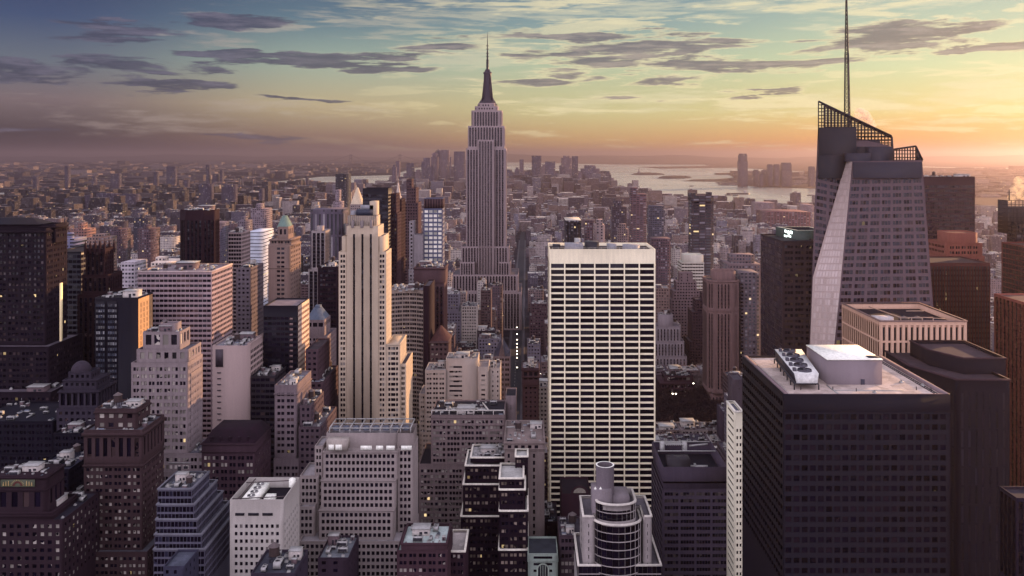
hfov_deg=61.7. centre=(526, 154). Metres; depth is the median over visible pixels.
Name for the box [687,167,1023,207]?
river bank
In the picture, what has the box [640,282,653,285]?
window
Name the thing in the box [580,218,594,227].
city block
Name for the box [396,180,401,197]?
clock tower
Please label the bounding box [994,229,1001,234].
city block
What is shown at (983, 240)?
city block
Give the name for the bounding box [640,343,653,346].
window
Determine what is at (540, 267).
city block
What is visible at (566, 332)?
window
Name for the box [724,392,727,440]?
city block
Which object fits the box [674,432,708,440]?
city block
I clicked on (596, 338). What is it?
window
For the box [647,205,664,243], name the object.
glass tower
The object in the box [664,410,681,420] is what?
park tree
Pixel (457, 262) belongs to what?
city block
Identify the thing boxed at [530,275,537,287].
city block
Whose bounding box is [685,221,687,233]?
city block
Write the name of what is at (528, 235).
city block
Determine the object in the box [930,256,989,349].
ribbed slab
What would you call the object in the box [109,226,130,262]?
brick tower
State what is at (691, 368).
city block
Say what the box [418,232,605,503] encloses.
road
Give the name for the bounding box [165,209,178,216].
city block
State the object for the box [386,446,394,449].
window
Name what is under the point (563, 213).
city block
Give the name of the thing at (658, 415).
park tree
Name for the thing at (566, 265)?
window
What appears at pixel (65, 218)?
city block
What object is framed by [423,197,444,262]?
grid tower
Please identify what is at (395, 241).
brick tower
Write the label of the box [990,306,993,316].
city block
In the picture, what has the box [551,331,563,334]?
window
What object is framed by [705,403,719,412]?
park tree
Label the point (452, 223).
city block
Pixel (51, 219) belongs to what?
city block
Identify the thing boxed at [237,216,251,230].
brick tower
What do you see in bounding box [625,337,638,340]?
window
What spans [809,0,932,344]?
crystal tower
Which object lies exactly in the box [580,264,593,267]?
window
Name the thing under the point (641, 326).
window
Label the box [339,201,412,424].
limestone tower
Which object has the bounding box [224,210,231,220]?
city block
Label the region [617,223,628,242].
residential tower
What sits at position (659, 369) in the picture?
city block
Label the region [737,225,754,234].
city block
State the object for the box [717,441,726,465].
city block
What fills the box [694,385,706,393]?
park tree
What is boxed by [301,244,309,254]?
city block
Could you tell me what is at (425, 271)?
arcaded tower
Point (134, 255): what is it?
city block
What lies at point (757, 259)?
city block
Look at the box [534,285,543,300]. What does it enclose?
city block
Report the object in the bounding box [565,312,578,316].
window
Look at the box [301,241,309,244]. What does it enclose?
city block
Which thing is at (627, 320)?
window
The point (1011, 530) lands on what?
ribbed block
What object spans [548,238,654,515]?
white slab tower
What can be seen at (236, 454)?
mansard block
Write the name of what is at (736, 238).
city block
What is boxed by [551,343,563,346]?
window
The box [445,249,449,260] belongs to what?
city block
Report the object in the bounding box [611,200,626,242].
residential tower
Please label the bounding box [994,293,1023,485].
ribbed tower
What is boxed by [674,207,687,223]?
city block
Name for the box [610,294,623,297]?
window
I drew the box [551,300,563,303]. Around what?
window
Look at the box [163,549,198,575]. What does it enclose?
block
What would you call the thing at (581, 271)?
window
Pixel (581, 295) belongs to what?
window
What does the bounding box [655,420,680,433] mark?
city block
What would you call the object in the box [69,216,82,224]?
city block
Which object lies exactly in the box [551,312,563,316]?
window
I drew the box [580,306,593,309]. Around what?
window
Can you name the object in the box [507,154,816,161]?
hills
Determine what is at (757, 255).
city block
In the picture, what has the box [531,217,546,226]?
city block
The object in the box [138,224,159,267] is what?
brick tower
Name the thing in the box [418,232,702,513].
ground
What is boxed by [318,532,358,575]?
block
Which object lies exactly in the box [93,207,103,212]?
city block
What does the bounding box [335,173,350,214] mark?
black tower
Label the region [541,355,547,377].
city block
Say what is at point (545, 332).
city block
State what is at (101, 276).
gothic tower
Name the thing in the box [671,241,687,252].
city block
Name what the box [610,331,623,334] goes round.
window
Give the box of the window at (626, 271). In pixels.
[625,270,638,273]
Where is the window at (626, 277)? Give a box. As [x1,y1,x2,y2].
[625,276,638,279]
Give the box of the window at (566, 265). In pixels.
[565,264,578,267]
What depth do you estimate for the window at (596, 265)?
560.22 m
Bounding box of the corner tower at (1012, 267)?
[1001,242,1023,292]
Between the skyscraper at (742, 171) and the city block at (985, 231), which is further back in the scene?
the skyscraper at (742, 171)
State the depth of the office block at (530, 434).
490.30 m
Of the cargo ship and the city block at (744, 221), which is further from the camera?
the cargo ship
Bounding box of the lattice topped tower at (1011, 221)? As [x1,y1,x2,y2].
[998,190,1023,241]
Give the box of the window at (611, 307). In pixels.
[610,306,623,309]
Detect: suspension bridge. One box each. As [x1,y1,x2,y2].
[238,178,255,187]
[320,155,420,162]
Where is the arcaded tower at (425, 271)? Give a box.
[413,260,448,331]
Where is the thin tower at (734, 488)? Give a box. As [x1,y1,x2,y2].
[726,401,741,575]
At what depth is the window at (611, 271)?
560.22 m
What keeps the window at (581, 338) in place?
in the white slab tower at (601, 351)
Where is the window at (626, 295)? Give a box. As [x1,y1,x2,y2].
[625,294,638,297]
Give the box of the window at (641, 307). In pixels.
[640,306,653,309]
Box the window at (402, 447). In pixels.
[401,446,411,449]
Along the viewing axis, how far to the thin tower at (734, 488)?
430.90 m
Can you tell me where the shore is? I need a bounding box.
[0,160,453,192]
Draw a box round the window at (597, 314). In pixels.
[595,312,608,316]
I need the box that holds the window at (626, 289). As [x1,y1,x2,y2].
[625,288,638,291]
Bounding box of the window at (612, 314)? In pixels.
[610,312,623,316]
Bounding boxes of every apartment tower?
[35,177,38,190]
[65,166,70,188]
[84,195,92,208]
[92,176,96,184]
[96,193,121,202]
[110,174,121,188]
[120,194,139,206]
[154,172,158,185]
[166,166,176,184]
[183,180,189,186]
[198,184,213,204]
[206,165,210,183]
[212,174,219,183]
[220,170,223,181]
[221,184,237,204]
[259,188,264,199]
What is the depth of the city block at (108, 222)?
2296.55 m
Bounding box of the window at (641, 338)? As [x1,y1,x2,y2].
[640,337,653,340]
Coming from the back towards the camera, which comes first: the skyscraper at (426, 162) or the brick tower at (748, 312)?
the skyscraper at (426, 162)
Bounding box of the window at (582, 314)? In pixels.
[580,312,593,316]
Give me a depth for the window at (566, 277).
560.22 m
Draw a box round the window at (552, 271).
[551,270,563,273]
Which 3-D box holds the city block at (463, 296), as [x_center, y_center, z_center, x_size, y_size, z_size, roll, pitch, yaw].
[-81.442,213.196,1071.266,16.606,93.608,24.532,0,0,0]
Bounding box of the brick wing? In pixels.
[423,279,434,384]
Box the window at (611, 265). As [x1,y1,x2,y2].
[610,264,623,267]
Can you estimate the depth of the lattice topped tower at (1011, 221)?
704.00 m
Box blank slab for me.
[212,331,262,429]
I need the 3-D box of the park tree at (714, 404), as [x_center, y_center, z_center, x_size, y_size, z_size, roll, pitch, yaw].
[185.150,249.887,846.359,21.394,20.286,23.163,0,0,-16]
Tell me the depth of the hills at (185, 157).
43738.72 m
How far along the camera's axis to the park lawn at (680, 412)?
870.86 m
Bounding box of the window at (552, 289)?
[551,288,563,291]
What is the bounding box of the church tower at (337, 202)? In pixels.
[333,190,343,206]
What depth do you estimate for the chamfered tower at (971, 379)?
410.15 m
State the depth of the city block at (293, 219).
2537.32 m
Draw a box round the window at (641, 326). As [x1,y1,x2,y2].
[640,325,653,328]
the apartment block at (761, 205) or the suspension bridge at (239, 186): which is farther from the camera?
the suspension bridge at (239, 186)
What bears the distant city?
on the ground at (506, 333)
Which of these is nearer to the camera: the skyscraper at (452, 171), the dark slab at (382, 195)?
the dark slab at (382, 195)
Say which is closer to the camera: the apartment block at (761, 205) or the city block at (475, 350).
the city block at (475, 350)
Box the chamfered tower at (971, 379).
[884,340,1010,575]
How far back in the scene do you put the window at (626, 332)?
560.22 m
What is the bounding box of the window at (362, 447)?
[361,446,371,449]
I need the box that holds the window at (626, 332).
[625,331,638,334]
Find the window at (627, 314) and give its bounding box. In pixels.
[625,312,638,316]
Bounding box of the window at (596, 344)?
[595,343,608,346]
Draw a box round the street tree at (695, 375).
[692,372,700,379]
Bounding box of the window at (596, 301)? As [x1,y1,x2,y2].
[595,300,608,303]
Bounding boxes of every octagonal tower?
[180,205,219,262]
[702,269,739,407]
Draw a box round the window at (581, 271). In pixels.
[580,270,593,273]
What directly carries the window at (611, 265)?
in the white slab tower at (601, 351)
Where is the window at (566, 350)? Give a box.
[565,349,578,352]
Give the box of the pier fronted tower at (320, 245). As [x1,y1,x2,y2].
[308,225,330,313]
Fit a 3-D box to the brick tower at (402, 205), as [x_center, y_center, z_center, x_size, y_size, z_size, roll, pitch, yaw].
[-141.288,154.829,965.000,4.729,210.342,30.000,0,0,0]
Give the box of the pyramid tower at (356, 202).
[346,186,362,233]
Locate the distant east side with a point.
(26, 202)
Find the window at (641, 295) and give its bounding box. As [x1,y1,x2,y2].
[640,294,653,297]
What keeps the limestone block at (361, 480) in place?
on the ground at (506, 333)
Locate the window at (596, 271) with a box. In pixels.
[595,270,608,273]
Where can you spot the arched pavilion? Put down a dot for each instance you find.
(542, 555)
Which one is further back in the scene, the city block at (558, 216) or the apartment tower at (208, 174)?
the apartment tower at (208, 174)
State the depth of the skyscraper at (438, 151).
6853.00 m
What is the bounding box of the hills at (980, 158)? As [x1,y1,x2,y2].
[781,155,1023,160]
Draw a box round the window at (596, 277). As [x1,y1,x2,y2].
[595,276,608,279]
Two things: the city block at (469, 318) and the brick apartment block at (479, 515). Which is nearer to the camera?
the brick apartment block at (479, 515)
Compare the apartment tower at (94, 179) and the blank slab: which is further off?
the apartment tower at (94, 179)
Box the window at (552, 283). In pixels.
[551,282,563,285]
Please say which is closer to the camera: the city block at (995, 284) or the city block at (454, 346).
the city block at (454, 346)
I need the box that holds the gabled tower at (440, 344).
[429,325,451,361]
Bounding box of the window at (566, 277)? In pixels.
[565,276,578,279]
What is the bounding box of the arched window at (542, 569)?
[537,563,548,575]
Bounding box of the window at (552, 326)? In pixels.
[551,325,563,328]
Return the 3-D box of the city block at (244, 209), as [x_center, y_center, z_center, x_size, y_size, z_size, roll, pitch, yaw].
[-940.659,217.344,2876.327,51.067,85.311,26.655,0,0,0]
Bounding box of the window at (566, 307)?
[565,306,578,309]
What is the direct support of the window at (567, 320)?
in the white slab tower at (601, 351)
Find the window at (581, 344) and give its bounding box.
[580,343,593,346]
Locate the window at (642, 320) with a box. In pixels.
[640,318,653,322]
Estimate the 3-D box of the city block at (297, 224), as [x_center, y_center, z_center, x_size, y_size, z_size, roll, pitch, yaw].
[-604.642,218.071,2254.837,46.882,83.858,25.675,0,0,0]
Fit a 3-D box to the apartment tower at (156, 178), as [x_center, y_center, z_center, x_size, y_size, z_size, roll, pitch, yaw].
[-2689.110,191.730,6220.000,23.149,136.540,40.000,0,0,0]
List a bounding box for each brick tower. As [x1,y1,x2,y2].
[70,223,95,237]
[81,392,165,575]
[87,233,116,269]
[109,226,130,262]
[133,213,155,251]
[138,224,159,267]
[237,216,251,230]
[251,203,271,229]
[391,193,400,285]
[400,198,404,283]
[405,179,420,283]
[584,219,593,242]
[734,269,758,371]
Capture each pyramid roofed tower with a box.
[268,215,300,302]
[309,304,335,364]
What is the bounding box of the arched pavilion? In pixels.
[527,536,557,575]
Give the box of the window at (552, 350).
[551,349,563,352]
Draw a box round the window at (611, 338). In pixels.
[610,337,623,340]
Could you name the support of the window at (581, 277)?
in the white slab tower at (601, 351)
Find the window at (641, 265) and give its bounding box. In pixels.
[640,264,653,267]
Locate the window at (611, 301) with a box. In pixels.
[610,300,623,303]
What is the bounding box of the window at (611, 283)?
[610,282,623,285]
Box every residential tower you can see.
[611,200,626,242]
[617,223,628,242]
[629,187,645,242]
[688,192,713,275]
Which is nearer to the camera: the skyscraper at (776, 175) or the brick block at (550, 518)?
the brick block at (550, 518)
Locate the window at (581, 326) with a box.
[580,325,593,328]
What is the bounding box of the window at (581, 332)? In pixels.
[580,331,593,334]
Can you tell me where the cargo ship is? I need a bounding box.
[726,191,748,193]
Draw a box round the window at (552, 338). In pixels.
[551,337,563,340]
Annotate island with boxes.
[631,172,664,174]
[659,176,691,178]
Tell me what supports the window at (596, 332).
in the white slab tower at (601, 351)
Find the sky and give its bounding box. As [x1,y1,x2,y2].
[0,0,1023,155]
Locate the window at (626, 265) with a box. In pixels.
[625,264,638,267]
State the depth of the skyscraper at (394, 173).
6000.00 m
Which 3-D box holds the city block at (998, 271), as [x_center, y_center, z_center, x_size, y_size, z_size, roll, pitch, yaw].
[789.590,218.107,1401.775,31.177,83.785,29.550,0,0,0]
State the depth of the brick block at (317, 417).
500.00 m
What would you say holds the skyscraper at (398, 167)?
on the ground at (506, 333)
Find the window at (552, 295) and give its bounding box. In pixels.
[551,294,563,297]
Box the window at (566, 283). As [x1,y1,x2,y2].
[565,282,578,285]
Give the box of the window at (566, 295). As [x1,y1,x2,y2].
[565,294,578,297]
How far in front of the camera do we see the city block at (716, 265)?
1586.00 m
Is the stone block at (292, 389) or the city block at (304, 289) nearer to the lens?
the stone block at (292, 389)
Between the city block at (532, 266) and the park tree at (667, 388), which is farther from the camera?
the city block at (532, 266)
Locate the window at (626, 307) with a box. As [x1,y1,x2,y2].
[625,306,638,309]
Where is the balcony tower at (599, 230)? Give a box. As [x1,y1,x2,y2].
[593,219,604,242]
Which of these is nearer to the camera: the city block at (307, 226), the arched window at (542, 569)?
the arched window at (542, 569)
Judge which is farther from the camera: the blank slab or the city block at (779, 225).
the city block at (779, 225)
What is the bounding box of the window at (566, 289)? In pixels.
[565,288,578,291]
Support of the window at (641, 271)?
in the white slab tower at (601, 351)
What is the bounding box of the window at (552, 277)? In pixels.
[551,276,563,279]
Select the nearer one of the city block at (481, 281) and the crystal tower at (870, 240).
the crystal tower at (870, 240)
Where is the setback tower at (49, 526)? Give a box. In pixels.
[0,461,99,575]
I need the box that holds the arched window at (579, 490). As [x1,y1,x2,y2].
[574,488,585,492]
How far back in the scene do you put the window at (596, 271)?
560.22 m
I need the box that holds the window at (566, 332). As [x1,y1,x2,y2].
[565,331,578,334]
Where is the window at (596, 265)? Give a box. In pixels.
[595,264,608,267]
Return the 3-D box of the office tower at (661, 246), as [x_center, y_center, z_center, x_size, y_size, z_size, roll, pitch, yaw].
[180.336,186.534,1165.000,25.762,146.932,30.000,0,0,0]
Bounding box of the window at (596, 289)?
[595,288,608,291]
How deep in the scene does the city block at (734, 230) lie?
2324.00 m
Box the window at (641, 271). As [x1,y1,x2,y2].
[640,270,653,273]
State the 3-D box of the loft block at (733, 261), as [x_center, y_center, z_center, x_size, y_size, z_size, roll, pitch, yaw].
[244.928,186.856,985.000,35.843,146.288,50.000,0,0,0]
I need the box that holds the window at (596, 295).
[595,294,608,297]
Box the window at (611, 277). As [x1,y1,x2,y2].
[610,276,623,279]
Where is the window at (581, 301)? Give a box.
[580,300,593,303]
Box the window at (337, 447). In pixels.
[335,445,341,449]
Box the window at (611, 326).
[610,325,623,328]
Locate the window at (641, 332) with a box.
[640,331,653,334]
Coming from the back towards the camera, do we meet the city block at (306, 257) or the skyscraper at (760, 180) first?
the skyscraper at (760, 180)
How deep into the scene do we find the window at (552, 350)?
560.22 m
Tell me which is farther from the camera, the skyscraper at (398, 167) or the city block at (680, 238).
the skyscraper at (398, 167)
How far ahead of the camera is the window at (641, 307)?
560.22 m
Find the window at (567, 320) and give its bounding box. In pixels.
[565,318,578,322]
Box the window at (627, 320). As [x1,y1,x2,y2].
[625,318,638,322]
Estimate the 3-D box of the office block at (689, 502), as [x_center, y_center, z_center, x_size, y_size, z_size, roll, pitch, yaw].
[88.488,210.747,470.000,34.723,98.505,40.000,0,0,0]
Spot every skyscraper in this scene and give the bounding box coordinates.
[392,165,396,184]
[396,161,399,179]
[406,163,414,177]
[415,170,421,178]
[423,158,430,178]
[427,166,434,180]
[431,153,437,180]
[435,149,440,175]
[441,150,449,179]
[451,32,521,329]
[451,166,453,176]
[454,151,465,180]
[515,167,519,174]
[519,159,523,173]
[532,156,540,175]
[541,164,544,173]
[545,162,554,174]
[559,165,564,174]
[561,156,571,167]
[565,168,571,175]
[572,156,577,178]
[577,173,581,178]
[580,166,598,179]
[737,154,747,186]
[753,170,758,186]
[759,174,762,186]
[761,170,766,185]
[767,164,772,186]
[773,164,779,186]
[780,163,791,186]
[808,166,814,186]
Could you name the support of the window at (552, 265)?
in the white slab tower at (601, 351)
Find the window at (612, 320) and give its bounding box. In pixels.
[610,318,623,322]
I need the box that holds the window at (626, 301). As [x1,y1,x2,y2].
[625,300,638,303]
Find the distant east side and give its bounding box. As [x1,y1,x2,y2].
[0,179,382,255]
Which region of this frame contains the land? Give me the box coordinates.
[541,161,1023,170]
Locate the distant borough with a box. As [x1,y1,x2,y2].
[0,161,1023,197]
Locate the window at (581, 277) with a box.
[580,276,593,279]
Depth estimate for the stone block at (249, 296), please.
700.30 m
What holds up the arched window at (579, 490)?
in the arched brick block at (572, 489)
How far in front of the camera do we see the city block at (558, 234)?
1998.98 m
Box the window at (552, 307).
[551,306,563,309]
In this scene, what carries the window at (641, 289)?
in the white slab tower at (601, 351)
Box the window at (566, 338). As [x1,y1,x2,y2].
[565,337,578,340]
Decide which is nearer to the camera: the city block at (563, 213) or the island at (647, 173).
the city block at (563, 213)
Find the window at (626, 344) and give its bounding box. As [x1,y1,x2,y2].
[625,343,638,346]
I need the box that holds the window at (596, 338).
[595,337,608,340]
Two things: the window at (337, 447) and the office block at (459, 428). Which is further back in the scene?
the office block at (459, 428)
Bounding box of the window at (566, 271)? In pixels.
[565,270,578,273]
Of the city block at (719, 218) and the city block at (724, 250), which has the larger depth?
the city block at (719, 218)
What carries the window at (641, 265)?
in the white slab tower at (601, 351)
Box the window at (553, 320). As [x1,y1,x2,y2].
[551,318,563,322]
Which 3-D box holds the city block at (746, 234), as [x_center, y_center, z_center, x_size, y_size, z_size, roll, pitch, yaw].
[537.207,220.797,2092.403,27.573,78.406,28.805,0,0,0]
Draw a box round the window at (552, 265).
[551,264,563,267]
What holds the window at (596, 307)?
in the white slab tower at (601, 351)
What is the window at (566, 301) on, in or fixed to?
in the white slab tower at (601, 351)
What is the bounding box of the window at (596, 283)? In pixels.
[595,282,608,285]
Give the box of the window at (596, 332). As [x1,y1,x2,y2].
[595,331,608,334]
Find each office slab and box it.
[67,245,107,332]
[263,298,308,373]
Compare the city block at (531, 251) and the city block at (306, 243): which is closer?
the city block at (306, 243)
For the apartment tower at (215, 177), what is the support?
on the ground at (506, 333)
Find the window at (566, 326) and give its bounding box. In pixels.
[565,325,578,328]
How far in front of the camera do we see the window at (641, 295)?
560.22 m
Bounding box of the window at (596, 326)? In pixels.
[595,325,608,328]
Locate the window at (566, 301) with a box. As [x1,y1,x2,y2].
[565,300,578,303]
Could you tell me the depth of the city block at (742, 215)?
2617.00 m
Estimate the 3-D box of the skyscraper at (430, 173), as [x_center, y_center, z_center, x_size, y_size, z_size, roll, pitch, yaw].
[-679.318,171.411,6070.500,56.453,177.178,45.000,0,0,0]
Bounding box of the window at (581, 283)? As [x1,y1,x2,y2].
[580,282,593,285]
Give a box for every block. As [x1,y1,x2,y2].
[0,401,58,468]
[45,217,63,221]
[45,443,83,490]
[53,420,94,455]
[57,360,123,430]
[58,215,68,223]
[67,212,76,221]
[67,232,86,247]
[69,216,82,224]
[74,220,87,228]
[83,214,101,227]
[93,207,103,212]
[93,212,106,216]
[94,221,103,233]
[100,224,117,232]
[102,220,113,224]
[110,219,127,227]
[111,216,135,223]
[121,259,146,288]
[128,223,132,232]
[131,207,147,217]
[131,233,132,248]
[131,250,137,258]
[137,261,232,437]
[151,256,179,266]
[153,471,229,575]
[156,211,163,219]
[156,219,162,226]
[158,224,176,230]
[160,230,176,235]
[160,235,179,250]
[161,215,170,224]
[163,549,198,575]
[164,249,179,255]
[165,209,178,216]
[166,254,179,257]
[170,210,179,230]
[200,420,272,499]
[220,221,228,262]
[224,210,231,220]
[229,221,236,230]
[230,477,299,575]
[231,211,248,222]
[236,259,262,335]
[238,207,253,217]
[251,364,285,476]
[251,542,307,575]
[272,221,279,229]
[274,368,311,476]
[288,216,298,222]
[292,222,304,231]
[296,224,304,242]
[299,389,335,476]
[300,418,418,575]
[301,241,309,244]
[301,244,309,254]
[301,255,302,272]
[301,272,307,281]
[301,281,307,297]
[302,254,308,262]
[303,216,309,222]
[303,234,309,241]
[303,260,309,271]
[305,222,309,230]
[306,338,337,424]
[310,207,347,267]
[318,256,338,424]
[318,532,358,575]
[391,282,423,470]
[397,523,452,575]
[419,347,500,461]
[419,400,505,528]
[445,218,456,230]
[445,231,459,240]
[445,241,449,248]
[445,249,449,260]
[445,260,455,272]
[447,240,465,248]
[447,270,452,286]
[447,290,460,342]
[447,322,455,331]
[448,331,457,351]
[450,247,460,265]
[451,529,468,575]
[455,258,460,267]
[456,217,461,223]
[456,225,465,240]
[456,341,474,350]
[458,288,466,307]
[460,212,465,221]
[460,443,504,575]
[461,301,477,348]
[463,349,479,359]
[477,277,485,306]
[477,326,495,348]
[478,305,496,329]
[478,330,500,359]
[481,283,491,326]
[483,354,493,359]
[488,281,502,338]
[498,448,528,575]
[503,299,503,336]
[504,420,544,535]
[506,388,516,419]
[507,228,514,233]
[507,232,514,251]
[514,207,518,231]
[526,229,530,246]
[526,247,528,257]
[527,335,539,361]
[528,271,544,287]
[528,286,533,310]
[529,239,534,246]
[529,244,534,263]
[529,263,536,270]
[529,298,547,364]
[530,255,544,264]
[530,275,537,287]
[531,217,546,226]
[534,222,547,231]
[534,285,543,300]
[535,232,553,256]
[537,264,544,270]
[538,273,544,285]
[539,378,547,436]
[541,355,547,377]
[542,371,547,377]
[543,267,547,289]
[544,289,547,300]
[544,319,547,354]
[545,227,554,236]
[545,245,547,267]
[545,436,547,497]
[545,500,556,535]
[547,219,552,228]
[550,213,555,224]
[555,231,562,242]
[557,212,560,224]
[557,511,579,575]
[558,219,563,230]
[560,477,590,515]
[561,210,570,219]
[564,217,580,241]
[571,211,578,216]
[578,208,587,216]
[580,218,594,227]
[603,222,609,236]
[605,210,610,220]
[606,228,610,238]
[651,441,726,575]
[655,284,669,321]
[655,309,686,364]
[655,365,667,374]
[655,367,694,396]
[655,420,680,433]
[655,431,676,440]
[665,218,678,231]
[665,231,676,242]
[665,362,699,382]
[667,226,679,233]
[670,271,699,339]
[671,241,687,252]
[671,245,681,278]
[672,233,687,242]
[673,265,676,278]
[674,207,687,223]
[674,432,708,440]
[677,253,703,289]
[677,418,716,433]
[679,223,684,232]
[684,290,702,364]
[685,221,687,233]
[696,365,702,376]
[705,429,720,445]
[714,208,726,214]
[714,212,724,216]
[714,239,719,252]
[714,252,719,258]
[714,261,719,268]
[715,216,728,221]
[715,226,729,238]
[716,219,726,227]
[716,234,727,243]
[717,230,733,235]
[717,402,723,440]
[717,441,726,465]
[720,244,729,258]
[720,253,760,355]
[723,366,741,401]
[724,218,740,228]
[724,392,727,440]
[725,235,731,246]
[726,209,743,214]
[727,211,733,217]
[728,373,741,408]
[730,217,747,225]
[730,228,736,233]
[732,233,742,252]
[737,212,746,217]
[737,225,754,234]
[738,240,745,252]
[740,229,753,242]
[741,225,751,229]
[745,223,756,233]
[746,207,750,215]
[746,244,750,251]
[751,202,773,215]
[753,233,765,253]
[754,250,760,257]
[754,257,760,263]
[756,223,768,227]
[757,227,767,233]
[773,222,788,227]
[797,204,813,227]
[841,302,967,356]
[928,230,984,261]
[975,220,983,229]
[975,228,982,237]
[976,215,991,227]
[977,237,985,248]
[980,236,988,250]
[982,228,989,234]
[982,250,1000,268]
[987,223,996,234]
[989,234,1006,252]
[990,268,995,275]
[990,275,1000,297]
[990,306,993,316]
[990,323,993,348]
[992,332,993,351]
[993,210,997,222]
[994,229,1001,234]
[995,264,1000,277]
[999,486,1023,575]
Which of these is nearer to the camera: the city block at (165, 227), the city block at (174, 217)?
the city block at (165, 227)
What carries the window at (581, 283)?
in the white slab tower at (601, 351)
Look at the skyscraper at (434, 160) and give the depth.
6474.00 m
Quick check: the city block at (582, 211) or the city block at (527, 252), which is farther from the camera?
the city block at (582, 211)
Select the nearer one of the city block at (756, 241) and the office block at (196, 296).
the office block at (196, 296)
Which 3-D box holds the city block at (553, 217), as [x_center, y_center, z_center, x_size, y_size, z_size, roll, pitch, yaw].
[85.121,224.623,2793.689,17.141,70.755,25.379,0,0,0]
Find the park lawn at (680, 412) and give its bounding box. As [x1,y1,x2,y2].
[655,401,715,421]
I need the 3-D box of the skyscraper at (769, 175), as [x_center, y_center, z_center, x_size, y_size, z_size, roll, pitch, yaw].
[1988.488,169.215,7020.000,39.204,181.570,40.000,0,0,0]
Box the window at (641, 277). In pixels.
[640,276,653,279]
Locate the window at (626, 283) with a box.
[625,282,638,285]
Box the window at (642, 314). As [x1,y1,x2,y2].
[640,312,653,316]
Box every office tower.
[0,217,82,405]
[95,286,152,399]
[228,227,249,335]
[649,237,670,287]
[742,345,949,575]
[761,227,813,355]
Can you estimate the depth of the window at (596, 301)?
560.22 m
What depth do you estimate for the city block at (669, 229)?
2081.53 m
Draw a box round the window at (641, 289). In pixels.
[640,288,653,291]
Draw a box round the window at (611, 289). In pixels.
[610,288,623,291]
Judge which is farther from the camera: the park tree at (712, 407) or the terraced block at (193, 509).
the park tree at (712, 407)
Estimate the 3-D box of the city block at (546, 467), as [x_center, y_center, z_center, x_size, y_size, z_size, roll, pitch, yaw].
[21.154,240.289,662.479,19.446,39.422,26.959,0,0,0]
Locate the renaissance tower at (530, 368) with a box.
[521,357,539,419]
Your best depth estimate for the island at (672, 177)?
9448.79 m
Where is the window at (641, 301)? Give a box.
[640,300,653,303]
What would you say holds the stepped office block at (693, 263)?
on the ground at (506, 333)
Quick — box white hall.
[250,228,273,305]
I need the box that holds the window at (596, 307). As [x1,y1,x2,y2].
[595,306,608,309]
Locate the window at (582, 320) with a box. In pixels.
[580,318,593,322]
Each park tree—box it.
[655,389,668,397]
[655,393,675,410]
[655,394,674,404]
[655,407,667,417]
[655,411,667,418]
[655,414,673,421]
[662,384,678,394]
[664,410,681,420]
[670,396,683,403]
[673,388,686,399]
[673,408,694,416]
[675,410,695,420]
[685,409,702,415]
[689,414,704,419]
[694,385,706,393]
[697,393,711,401]
[702,413,715,421]
[705,400,721,410]
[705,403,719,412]
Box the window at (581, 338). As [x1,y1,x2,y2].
[580,337,593,340]
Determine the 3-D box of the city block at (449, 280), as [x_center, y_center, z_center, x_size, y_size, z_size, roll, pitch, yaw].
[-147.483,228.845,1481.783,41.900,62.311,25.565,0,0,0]
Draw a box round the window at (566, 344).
[565,343,578,346]
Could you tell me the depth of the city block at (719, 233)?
2245.39 m
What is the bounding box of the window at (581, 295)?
[580,294,593,297]
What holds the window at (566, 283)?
in the white slab tower at (601, 351)
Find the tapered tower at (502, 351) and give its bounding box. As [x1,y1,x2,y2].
[493,337,510,399]
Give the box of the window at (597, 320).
[595,318,608,322]
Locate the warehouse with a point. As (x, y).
(792, 218)
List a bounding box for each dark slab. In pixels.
[363,187,391,247]
[923,171,974,238]
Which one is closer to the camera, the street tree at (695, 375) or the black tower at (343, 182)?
the street tree at (695, 375)
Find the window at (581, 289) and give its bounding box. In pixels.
[580,288,593,291]
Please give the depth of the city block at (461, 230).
2127.47 m
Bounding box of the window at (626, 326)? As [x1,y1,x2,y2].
[625,325,638,328]
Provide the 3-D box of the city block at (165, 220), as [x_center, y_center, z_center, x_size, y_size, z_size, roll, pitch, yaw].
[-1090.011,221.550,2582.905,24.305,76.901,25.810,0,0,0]
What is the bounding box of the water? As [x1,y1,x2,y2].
[0,156,1007,210]
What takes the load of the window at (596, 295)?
in the white slab tower at (601, 351)
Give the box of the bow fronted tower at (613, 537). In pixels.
[573,461,661,575]
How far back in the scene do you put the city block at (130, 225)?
2289.00 m
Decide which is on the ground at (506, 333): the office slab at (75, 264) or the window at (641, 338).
the office slab at (75, 264)
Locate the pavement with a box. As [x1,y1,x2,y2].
[508,240,606,419]
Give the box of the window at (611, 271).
[610,270,623,273]
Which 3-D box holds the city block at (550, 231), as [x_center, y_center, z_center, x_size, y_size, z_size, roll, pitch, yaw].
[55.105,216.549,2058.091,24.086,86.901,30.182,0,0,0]
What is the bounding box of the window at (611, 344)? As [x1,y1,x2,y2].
[610,343,623,346]
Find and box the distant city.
[0,169,1000,449]
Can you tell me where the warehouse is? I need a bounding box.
[756,209,810,226]
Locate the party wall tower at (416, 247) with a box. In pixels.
[409,220,423,282]
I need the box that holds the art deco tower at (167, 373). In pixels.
[131,319,205,481]
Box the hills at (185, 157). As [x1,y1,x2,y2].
[0,154,453,159]
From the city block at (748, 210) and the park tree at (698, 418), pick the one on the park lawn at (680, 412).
the park tree at (698, 418)
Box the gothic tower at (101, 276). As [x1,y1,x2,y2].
[77,240,127,367]
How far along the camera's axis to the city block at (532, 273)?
1668.00 m
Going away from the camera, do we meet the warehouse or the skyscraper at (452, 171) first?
the warehouse
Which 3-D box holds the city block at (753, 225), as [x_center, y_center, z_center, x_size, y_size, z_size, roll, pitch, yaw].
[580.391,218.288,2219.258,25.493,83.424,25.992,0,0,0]

